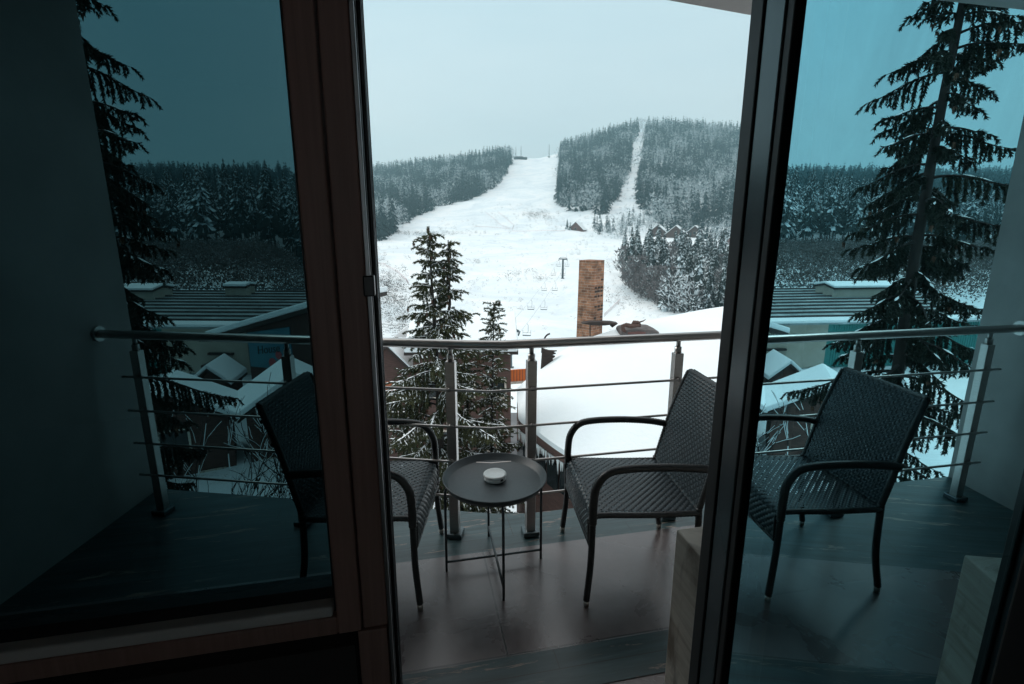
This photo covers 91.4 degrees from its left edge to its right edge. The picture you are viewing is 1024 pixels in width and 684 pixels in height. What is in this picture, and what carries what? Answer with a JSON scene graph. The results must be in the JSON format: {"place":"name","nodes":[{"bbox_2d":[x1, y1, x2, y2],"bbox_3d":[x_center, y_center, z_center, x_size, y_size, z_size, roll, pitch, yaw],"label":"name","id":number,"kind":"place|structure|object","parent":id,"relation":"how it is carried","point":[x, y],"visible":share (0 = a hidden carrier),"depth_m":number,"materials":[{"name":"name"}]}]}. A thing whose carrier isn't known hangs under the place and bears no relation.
{"place":"outdoors","nodes":[
{"label":"outdoors","id":0,"kind":"place"},
{"bbox_2d":[511,413,516,453],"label":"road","id":1,"kind":"structure","parent":0,"point":[513,422],"depth_m":31.77,"materials":[{"name":"white snow"}]},
{"bbox_2d":[363,0,750,166],"label":"sky","id":2,"kind":"structure","parent":0,"point":[445,77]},
{"bbox_2d":[377,132,737,512],"bbox_3d":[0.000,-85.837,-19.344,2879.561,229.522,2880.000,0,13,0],"label":"terrain","id":3,"kind":"structure","parent":0,"point":[528,184],"depth_m":300.94,"materials":[{"name":"white snow"}]},
{"bbox_2d":[380,286,386,296],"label":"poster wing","id":4,"kind":"structure","parent":3,"relation":"on","point":[383,291],"depth_m":31.73,"materials":[{"name":"white"}]},
{"bbox_2d":[383,326,412,467],"bbox_3d":[-6.023,3.307,26.987,2.856,7.682,4.400,0,13,2],"label":"gabled chalet","id":5,"kind":"object","parent":3,"relation":"on","point":[394,357],"visible":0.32,"depth_m":24.51,"materials":[{"name":"brown wood"}]},
{"bbox_2d":[387,367,425,499],"bbox_3d":[-3.518,4.329,15.552,3.338,7.366,3.176,0,13,0],"label":"spruce tree","id":6,"kind":"object","parent":3,"relation":"on","point":[401,432],"visible":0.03,"depth_m":15.02,"materials":[{"name":"green plant"}]},
{"bbox_2d":[373,145,515,240],"bbox_3d":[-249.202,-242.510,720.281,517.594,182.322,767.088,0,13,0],"label":"ridge forest","id":7,"kind":"object","parent":3,"relation":"on","point":[431,184],"visible":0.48,"depth_m":702.96,"materials":[{"name":"green plant"}]},
{"bbox_2d":[385,226,512,513],"bbox_3d":[-2.074,2.511,14.193,5.818,11.352,5.840,-4,13,-17],"label":"spruce tree","id":8,"kind":"object","parent":3,"relation":"on","point":[429,374],"visible":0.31,"depth_m":13.08,"materials":[{"name":"green plant"}]},
{"bbox_2d":[404,311,517,454],"bbox_3d":[-2.500,2.714,27.059,5.400,8.807,5.814,0,13,-2],"label":"brown chalet","id":9,"kind":"object","parent":3,"relation":"on","point":[471,330],"visible":0.22,"depth_m":24.51,"materials":[{"name":"brown wood"}]},
{"bbox_2d":[429,384,441,397],"bbox_3d":[-3.809,2.310,24.318,0.880,0.980,0.066,0,13,-2],"label":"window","id":10,"kind":"structure","parent":9,"relation":"in","point":[433,395],"depth_m":24.38,"materials":[{"name":"grey glass"}]},
{"bbox_2d":[494,379,505,398],"bbox_3d":[-0.711,2.286,24.424,0.880,0.980,0.066,0,13,-2],"label":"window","id":11,"kind":"structure","parent":9,"relation":"in","point":[501,385],"depth_m":24.40,"materials":[{"name":"grey glass"}]},
{"bbox_2d":[443,349,494,511],"bbox_3d":[-1.348,4.036,15.069,3.255,8.092,3.325,2,13,11],"label":"spruce tree","id":12,"kind":"object","parent":3,"relation":"on","point":[467,409],"visible":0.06,"depth_m":14.56,"materials":[{"name":"green plant"}]},
{"bbox_2d":[468,300,524,513],"bbox_3d":[-0.491,3.457,14.618,2.234,9.386,2.565,0,13,0],"label":"spruce tree","id":13,"kind":"object","parent":3,"relation":"on","point":[492,399],"visible":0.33,"depth_m":14.17,"materials":[{"name":"green plant"}]},
{"bbox_2d":[511,369,525,383],"bbox_3d":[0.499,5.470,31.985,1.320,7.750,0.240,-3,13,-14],"label":"orange barrier","id":14,"kind":"object","parent":3,"relation":"on","point":[518,376],"visible":0.49,"depth_m":31.16,"materials":[{"name":"orange plastic"}]},
{"bbox_2d":[514,156,526,159],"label":"lift station","id":15,"kind":"object","parent":3,"relation":"on","point":[521,157],"visible":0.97,"depth_m":969.65,"materials":[{"name":"metal"}]},
{"bbox_2d":[378,172,730,335],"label":"slope scrub","id":16,"kind":"object","parent":3,"relation":"on","point":[401,281],"visible":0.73,"depth_m":186.70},
{"bbox_2d":[558,257,566,278],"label":"lift pylon","id":17,"kind":"object","parent":3,"relation":"on","point":[562,259],"visible":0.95,"depth_m":202.74,"materials":[{"name":"metal"}]},
{"bbox_2d":[567,221,586,231],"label":"chalet","id":18,"kind":"object","parent":3,"relation":"on","point":[577,225],"visible":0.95,"depth_m":437.75,"materials":[{"name":"brown wood"}]},
{"bbox_2d":[552,117,642,214],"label":"slope forest","id":19,"kind":"object","parent":3,"relation":"on","point":[594,186],"visible":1,"depth_m":704.80,"materials":[{"name":"green plant"}]},
{"bbox_2d":[517,306,723,512],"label":"round roof lodge","id":20,"kind":"structure","parent":3,"relation":"on","point":[584,365],"depth_m":13.88,"materials":[{"name":"white ceramic"}]},
{"bbox_2d":[541,333,556,368],"bbox_3d":[1.173,0.292,15.888,0.509,1.202,0.130,0,13,0],"label":"gable finial","id":21,"kind":"object","parent":20,"relation":"on","point":[547,356],"visible":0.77,"depth_m":15.87,"materials":[{"name":"wood"}]},
{"bbox_2d":[517,440,585,504],"bbox_3d":[1.309,3.644,13.423,0.346,0.964,4.373,-9,15,-34],"label":"window","id":22,"kind":"structure","parent":20,"relation":"in","point":[552,472],"depth_m":13.54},
{"bbox_2d":[576,259,604,336],"bbox_3d":[2.634,-1.414,16.745,0.642,2.628,0.630,11,17,41],"label":"stone chimney","id":23,"kind":"object","parent":20,"relation":"on","point":[590,288],"visible":0.91,"depth_m":16.49,"materials":[{"name":"brown brick"}]},
{"bbox_2d":[581,320,617,335],"bbox_3d":[2.757,-0.411,15.847,1.126,0.504,0.320,0,13,0],"label":"carved eave board","id":24,"kind":"object","parent":20,"relation":"attached to","point":[612,324],"visible":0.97,"depth_m":15.66,"materials":[{"name":"wood"}]},
{"bbox_2d":[616,319,658,334],"bbox_3d":[4.035,-0.520,16.166,1.206,0.584,1.030,0,13,0],"label":"dormer","id":25,"kind":"object","parent":20,"relation":"on","point":[634,327],"visible":0.81,"depth_m":15.72,"materials":[{"name":"brown"}]},
{"bbox_2d":[617,229,628,264],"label":"spruce tree","id":26,"kind":"object","parent":3,"relation":"on","point":[625,242],"visible":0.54,"depth_m":247.88,"materials":[{"name":"green plant"}]},
{"bbox_2d":[612,245,636,271],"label":"frosted tree","id":27,"kind":"object","parent":3,"relation":"on","point":[623,258],"visible":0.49,"depth_m":206.98,"materials":[{"name":"grey plant"}]},
{"bbox_2d":[621,228,635,280],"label":"spruce tree","id":28,"kind":"object","parent":3,"relation":"on","point":[630,249],"visible":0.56,"depth_m":194.20,"materials":[{"name":"green plant"}]},
{"bbox_2d":[621,263,645,292],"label":"frosted tree","id":29,"kind":"object","parent":3,"relation":"on","point":[625,272],"visible":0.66,"depth_m":178.61,"materials":[{"name":"grey plant"}]},
{"bbox_2d":[622,259,644,286],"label":"frosted tree","id":30,"kind":"object","parent":3,"relation":"on","point":[630,269],"visible":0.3,"depth_m":183.67,"materials":[{"name":"grey plant"}]},
{"bbox_2d":[618,254,649,288],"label":"frosted tree","id":31,"kind":"object","parent":3,"relation":"on","point":[641,257],"visible":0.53,"depth_m":178.89,"materials":[{"name":"grey plant"}]},
{"bbox_2d":[633,227,637,245],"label":"spruce tree","id":32,"kind":"object","parent":3,"relation":"on","point":[636,236],"visible":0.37,"depth_m":239.93,"materials":[{"name":"green plant"}]},
{"bbox_2d":[626,244,645,255],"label":"frosted tree","id":33,"kind":"object","parent":3,"relation":"on","point":[644,247],"visible":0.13,"depth_m":206.59,"materials":[{"name":"grey plant"}]},
{"bbox_2d":[635,231,640,255],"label":"spruce tree","id":34,"kind":"object","parent":3,"relation":"on","point":[638,238],"visible":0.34,"depth_m":219.81,"materials":[{"name":"green plant"}]},
{"bbox_2d":[635,237,644,277],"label":"spruce tree","id":35,"kind":"object","parent":3,"relation":"on","point":[639,249],"visible":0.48,"depth_m":190.38,"materials":[{"name":"green plant"}]},
{"bbox_2d":[629,273,651,297],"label":"frosted tree","id":36,"kind":"object","parent":3,"relation":"on","point":[630,283],"visible":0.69,"depth_m":172.34,"materials":[{"name":"grey plant"}]},
{"bbox_2d":[640,255,653,295],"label":"spruce tree","id":37,"kind":"object","parent":3,"relation":"on","point":[649,262],"visible":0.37,"depth_m":175.68,"materials":[{"name":"green plant"}]},
{"bbox_2d":[644,242,649,262],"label":"spruce tree","id":38,"kind":"object","parent":3,"relation":"on","point":[646,253],"visible":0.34,"depth_m":199.34,"materials":[{"name":"green plant"}]},
{"bbox_2d":[634,267,660,296],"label":"frosted tree","id":39,"kind":"object","parent":3,"relation":"on","point":[646,279],"visible":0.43,"depth_m":170.00,"materials":[{"name":"grey plant"}]},
{"bbox_2d":[645,224,652,246],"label":"spruce tree","id":40,"kind":"object","parent":3,"relation":"on","point":[648,238],"visible":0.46,"depth_m":239.59,"materials":[{"name":"green plant"}]},
{"bbox_2d":[646,241,654,270],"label":"spruce tree","id":41,"kind":"object","parent":3,"relation":"on","point":[651,252],"visible":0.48,"depth_m":178.51,"materials":[{"name":"green plant"}]},
{"bbox_2d":[645,234,658,269],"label":"spruce tree","id":42,"kind":"object","parent":3,"relation":"on","point":[653,248],"visible":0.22,"depth_m":189.67,"materials":[{"name":"green plant"}]},
{"bbox_2d":[640,269,664,297],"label":"frosted tree","id":43,"kind":"object","parent":3,"relation":"on","point":[650,281],"visible":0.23,"depth_m":169.75,"materials":[{"name":"grey plant"}]},
{"bbox_2d":[646,280,662,303],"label":"frosted tree","id":44,"kind":"object","parent":3,"relation":"on","point":[652,297],"visible":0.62,"depth_m":160.76,"materials":[{"name":"grey plant"}]},
{"bbox_2d":[642,263,667,302],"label":"frosted tree","id":45,"kind":"object","parent":3,"relation":"on","point":[654,271],"visible":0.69,"depth_m":164.47,"materials":[{"name":"grey plant"}]},
{"bbox_2d":[654,223,661,247],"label":"spruce tree","id":46,"kind":"object","parent":3,"relation":"on","point":[657,235],"visible":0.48,"depth_m":241.58,"materials":[{"name":"green plant"}]},
{"bbox_2d":[650,224,666,236],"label":"chalet","id":47,"kind":"object","parent":3,"relation":"on","point":[655,229],"visible":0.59,"depth_m":405.15,"materials":[{"name":"brown wood"}]},
{"bbox_2d":[656,229,661,251],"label":"spruce tree","id":48,"kind":"object","parent":3,"relation":"on","point":[659,239],"visible":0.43,"depth_m":226.46,"materials":[{"name":"green plant"}]},
{"bbox_2d":[590,205,731,244],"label":"rim forest","id":49,"kind":"object","parent":3,"relation":"on","point":[690,225],"visible":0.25,"depth_m":435.78,"materials":[{"name":"green plant"}]},
{"bbox_2d":[656,231,667,268],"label":"spruce tree","id":50,"kind":"object","parent":3,"relation":"on","point":[661,250],"visible":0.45,"depth_m":192.84,"materials":[{"name":"green plant"}]},
{"bbox_2d":[657,241,666,285],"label":"spruce tree","id":51,"kind":"object","parent":3,"relation":"on","point":[664,254],"visible":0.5,"depth_m":188.26,"materials":[{"name":"green plant"}]},
{"bbox_2d":[653,263,678,293],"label":"frosted tree","id":52,"kind":"object","parent":3,"relation":"on","point":[672,267],"visible":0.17,"depth_m":165.58,"materials":[{"name":"grey plant"}]},
{"bbox_2d":[656,273,676,300],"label":"frosted tree","id":53,"kind":"object","parent":3,"relation":"on","point":[665,284],"visible":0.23,"depth_m":158.47,"materials":[{"name":"grey plant"}]},
{"bbox_2d":[657,266,676,311],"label":"spruce tree","id":54,"kind":"object","parent":3,"relation":"on","point":[662,309],"visible":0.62,"depth_m":152.21,"materials":[{"name":"green plant"}]},
{"bbox_2d":[662,249,672,283],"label":"spruce tree","id":55,"kind":"object","parent":3,"relation":"on","point":[668,261],"visible":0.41,"depth_m":179.01,"materials":[{"name":"green plant"}]},
{"bbox_2d":[666,241,677,252],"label":"frosted tree","id":56,"kind":"object","parent":3,"relation":"on","point":[671,244],"visible":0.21,"depth_m":232.23,"materials":[{"name":"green plant"}]},
{"bbox_2d":[667,245,678,257],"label":"frosted tree","id":57,"kind":"object","parent":3,"relation":"on","point":[673,247],"visible":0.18,"depth_m":225.09,"materials":[{"name":"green plant"}]},
{"bbox_2d":[669,229,679,261],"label":"spruce tree","id":58,"kind":"object","parent":3,"relation":"on","point":[676,239],"visible":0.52,"depth_m":234.68,"materials":[{"name":"green plant"}]},
{"bbox_2d":[656,271,694,312],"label":"frosted tree","id":59,"kind":"object","parent":3,"relation":"on","point":[673,292],"visible":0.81,"depth_m":148.20,"materials":[{"name":"white plant"}]},
{"bbox_2d":[665,225,687,237],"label":"chalet","id":60,"kind":"object","parent":3,"relation":"on","point":[670,233],"visible":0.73,"depth_m":397.32,"materials":[{"name":"brown wood"}]},
{"bbox_2d":[671,238,685,287],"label":"spruce tree","id":61,"kind":"object","parent":3,"relation":"on","point":[679,257],"visible":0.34,"depth_m":166.35,"materials":[{"name":"green plant"}]},
{"bbox_2d":[671,251,689,311],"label":"spruce tree","id":62,"kind":"object","parent":3,"relation":"on","point":[681,269],"visible":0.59,"depth_m":152.29,"materials":[{"name":"green plant"}]},
{"bbox_2d":[677,226,683,246],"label":"spruce tree","id":63,"kind":"object","parent":3,"relation":"on","point":[681,233],"visible":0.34,"depth_m":242.36,"materials":[{"name":"green plant"}]},
{"bbox_2d":[682,237,686,257],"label":"spruce tree","id":64,"kind":"object","parent":3,"relation":"on","point":[683,242],"visible":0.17,"depth_m":169.96,"materials":[{"name":"green plant"}]},
{"bbox_2d":[682,228,686,244],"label":"spruce tree","id":65,"kind":"object","parent":3,"relation":"on","point":[685,237],"visible":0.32,"depth_m":237.37,"materials":[{"name":"green plant"}]},
{"bbox_2d":[633,116,740,226],"bbox_3d":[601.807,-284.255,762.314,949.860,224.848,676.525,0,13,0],"label":"hill forest","id":66,"kind":"object","parent":3,"relation":"on","point":[707,155],"visible":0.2,"depth_m":654.83,"materials":[{"name":"green plant"}]},
{"bbox_2d":[685,238,688,259],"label":"spruce tree","id":67,"kind":"object","parent":3,"relation":"on","point":[686,246],"visible":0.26,"depth_m":174.63,"materials":[{"name":"green plant"}]},
{"bbox_2d":[684,244,695,286],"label":"spruce tree","id":68,"kind":"object","parent":3,"relation":"on","point":[689,263],"visible":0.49,"depth_m":154.50,"materials":[{"name":"green plant"}]},
{"bbox_2d":[673,281,707,312],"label":"frosted tree","id":69,"kind":"object","parent":3,"relation":"on","point":[689,295],"visible":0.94,"depth_m":144.76,"materials":[{"name":"white plant"}]},
{"bbox_2d":[692,251,697,270],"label":"spruce tree","id":70,"kind":"object","parent":3,"relation":"on","point":[695,261],"visible":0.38,"depth_m":178.09,"materials":[{"name":"green plant"}]},
{"bbox_2d":[684,249,706,312],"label":"spruce tree","id":71,"kind":"object","parent":3,"relation":"on","point":[699,272],"visible":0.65,"depth_m":146.39,"materials":[{"name":"green plant"}]},
{"bbox_2d":[693,237,698,256],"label":"spruce tree","id":72,"kind":"object","parent":3,"relation":"on","point":[695,246],"visible":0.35,"depth_m":204.49,"materials":[{"name":"green plant"}]},
{"bbox_2d":[687,225,705,237],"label":"chalet","id":73,"kind":"object","parent":3,"relation":"on","point":[693,230],"visible":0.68,"depth_m":400.44,"materials":[{"name":"brown wood"}]},
{"bbox_2d":[696,223,702,247],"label":"spruce tree","id":74,"kind":"object","parent":3,"relation":"on","point":[699,236],"visible":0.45,"depth_m":241.70,"materials":[{"name":"green plant"}]},
{"bbox_2d":[698,236,707,261],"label":"spruce tree","id":75,"kind":"object","parent":3,"relation":"on","point":[702,247],"visible":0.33,"depth_m":198.67,"materials":[{"name":"green plant"}]},
{"bbox_2d":[692,255,715,275],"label":"frosted tree","id":76,"kind":"object","parent":3,"relation":"on","point":[703,265],"visible":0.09,"depth_m":181.29,"materials":[{"name":"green plant"}]},
{"bbox_2d":[699,277,712,309],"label":"spruce tree","id":77,"kind":"object","parent":3,"relation":"on","point":[706,302],"visible":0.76,"depth_m":143.16,"materials":[{"name":"green plant"}]},
{"bbox_2d":[702,240,709,269],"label":"spruce tree","id":78,"kind":"object","parent":3,"relation":"on","point":[706,252],"visible":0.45,"depth_m":190.30,"materials":[{"name":"green plant"}]},
{"bbox_2d":[705,229,713,252],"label":"spruce tree","id":79,"kind":"object","parent":3,"relation":"on","point":[709,243],"visible":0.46,"depth_m":232.51,"materials":[{"name":"green plant"}]},
{"bbox_2d":[704,256,717,307],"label":"spruce tree","id":80,"kind":"object","parent":3,"relation":"on","point":[709,272],"visible":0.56,"depth_m":149.30,"materials":[{"name":"green plant"}]},
{"bbox_2d":[705,253,718,294],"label":"spruce tree","id":81,"kind":"object","parent":3,"relation":"on","point":[714,267],"visible":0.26,"depth_m":167.79,"materials":[{"name":"green plant"}]},
{"bbox_2d":[708,233,719,266],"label":"spruce tree","id":82,"kind":"object","parent":3,"relation":"on","point":[712,249],"visible":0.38,"depth_m":201.54,"materials":[{"name":"green plant"}]},
{"bbox_2d":[712,241,719,274],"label":"spruce tree","id":83,"kind":"object","parent":3,"relation":"on","point":[717,258],"visible":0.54,"depth_m":192.63,"materials":[{"name":"green plant"}]},
{"bbox_2d":[714,268,722,299],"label":"frosted tree","id":84,"kind":"object","parent":3,"relation":"on","point":[718,272],"visible":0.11,"depth_m":159.01,"materials":[{"name":"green plant"}]},
{"bbox_2d":[713,263,726,307],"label":"spruce tree","id":85,"kind":"object","parent":3,"relation":"on","point":[720,292],"visible":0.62,"depth_m":144.65,"materials":[{"name":"green plant"}]},
{"bbox_2d":[718,243,721,266],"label":"spruce tree","id":86,"kind":"object","parent":3,"relation":"on","point":[719,249],"visible":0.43,"depth_m":213.20,"materials":[{"name":"green plant"}]},
{"bbox_2d":[717,228,726,255],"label":"spruce tree","id":87,"kind":"object","parent":3,"relation":"on","point":[721,241],"visible":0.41,"depth_m":223.53,"materials":[{"name":"green plant"}]},
{"bbox_2d":[721,246,728,285],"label":"spruce tree","id":88,"kind":"object","parent":3,"relation":"on","point":[726,260],"visible":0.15,"depth_m":174.49,"materials":[{"name":"green plant"}]},
{"bbox_2d":[724,225,728,248],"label":"spruce tree","id":89,"kind":"object","parent":3,"relation":"on","point":[725,238],"visible":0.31,"depth_m":242.25,"materials":[{"name":"green plant"}]},
{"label":"room floor","id":90,"kind":"structure","parent":0,"visible":0},
{"bbox_2d":[9,631,361,683],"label":"room front wall","id":91,"kind":"structure","parent":90,"relation":"on","point":[331,659],"depth_m":0.80,"materials":[{"name":"paint"}]},
{"bbox_2d":[0,0,387,683],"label":"window","id":92,"kind":"structure","parent":91,"relation":"attached to","point":[188,454],"depth_m":0.72,"materials":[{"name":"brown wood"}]},
{"bbox_3d":[2.880,4.493,2.806,0.260,17.000,3.300,0,13,0],"label":"side wall","id":93,"kind":"object","parent":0,"visible":0},
{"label":"balcony slab","id":94,"kind":"structure","parent":93,"relation":"attached to","visible":0},
{"bbox_2d":[393,504,704,562],"bbox_3d":[0.257,0.873,2.948,5.003,0.001,0.977,-3,13,-11],"label":"balcony edge border","id":95,"kind":"object","parent":94,"relation":"on","point":[475,538],"visible":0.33,"depth_m":2.55,"materials":[{"name":"teal tile"}]},
{"bbox_2d":[383,331,720,539],"bbox_3d":[0.339,0.426,2.597,4.859,1.024,0.461,-1,13,-4],"label":"balcony railing","id":96,"kind":"object","parent":95,"relation":"on","point":[529,528],"visible":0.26,"depth_m":2.37,"materials":[{"name":"metal"}]},
{"bbox_2d":[396,524,702,683],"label":"balcony floor","id":97,"kind":"structure","parent":94,"relation":"on","point":[467,614],"depth_m":2.07,"materials":[{"name":"grey tile"}]},
{"bbox_2d":[387,418,443,610],"bbox_3d":[-0.657,0.601,2.185,0.616,0.858,0.548,0,13,1],"label":"wicker armchair","id":98,"kind":"object","parent":97,"relation":"on","point":[417,508],"visible":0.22,"depth_m":2.15,"materials":[{"name":"wicker"}]},
{"bbox_2d":[442,452,546,600],"bbox_3d":[-0.076,0.802,2.241,0.457,0.449,0.462,-2,13,-9],"label":"side table","id":99,"kind":"object","parent":97,"relation":"on","point":[463,480],"visible":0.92,"depth_m":2.21,"materials":[{"name":"black metal"}]},
{"bbox_2d":[483,468,505,483],"bbox_3d":[-0.076,0.593,2.215,0.103,0.030,0.103,0,13,0],"label":"ashtray","id":100,"kind":"object","parent":99,"relation":"on","point":[494,475],"visible":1,"depth_m":2.19,"materials":[{"name":"white ceramic"}]},
{"bbox_2d":[402,630,668,683],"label":"floor plank border","id":101,"kind":"object","parent":97,"relation":"on","point":[613,660],"visible":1,"depth_m":1.75,"materials":[{"name":"grey wood"}]},
{"bbox_2d":[560,369,715,607],"bbox_3d":[0.572,0.594,2.219,0.616,0.858,0.548,-1,13,-5],"label":"wicker armchair","id":102,"kind":"object","parent":97,"relation":"on","point":[668,479],"visible":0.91,"depth_m":2.16,"materials":[{"name":"wicker"}]},
{"bbox_2d":[664,527,702,683],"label":"parapet wall","id":103,"kind":"structure","parent":94,"relation":"on","point":[685,581],"depth_m":1.18,"materials":[{"name":"beige concrete"}]},
{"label":"hotel front wall","id":104,"kind":"object","parent":94,"relation":"on","visible":0},
{"bbox_2d":[348,0,402,683],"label":"door frame","id":105,"kind":"object","parent":104,"relation":"attached to","point":[380,654],"visible":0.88,"depth_m":0.78,"materials":[{"name":"brown wood"}]},
{"bbox_2d":[688,0,1023,683],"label":"balcony casement","id":106,"kind":"object","parent":105,"relation":"attached to","point":[863,521],"visible":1,"depth_m":0.53,"materials":[{"name":"glass"}]},
{"bbox_2d":[670,0,751,14],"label":"balcony ceiling","id":107,"kind":"structure","parent":104,"relation":"attached to","point":[741,6],"depth_m":2.55,"materials":[{"name":"grey paint"}]}
]}

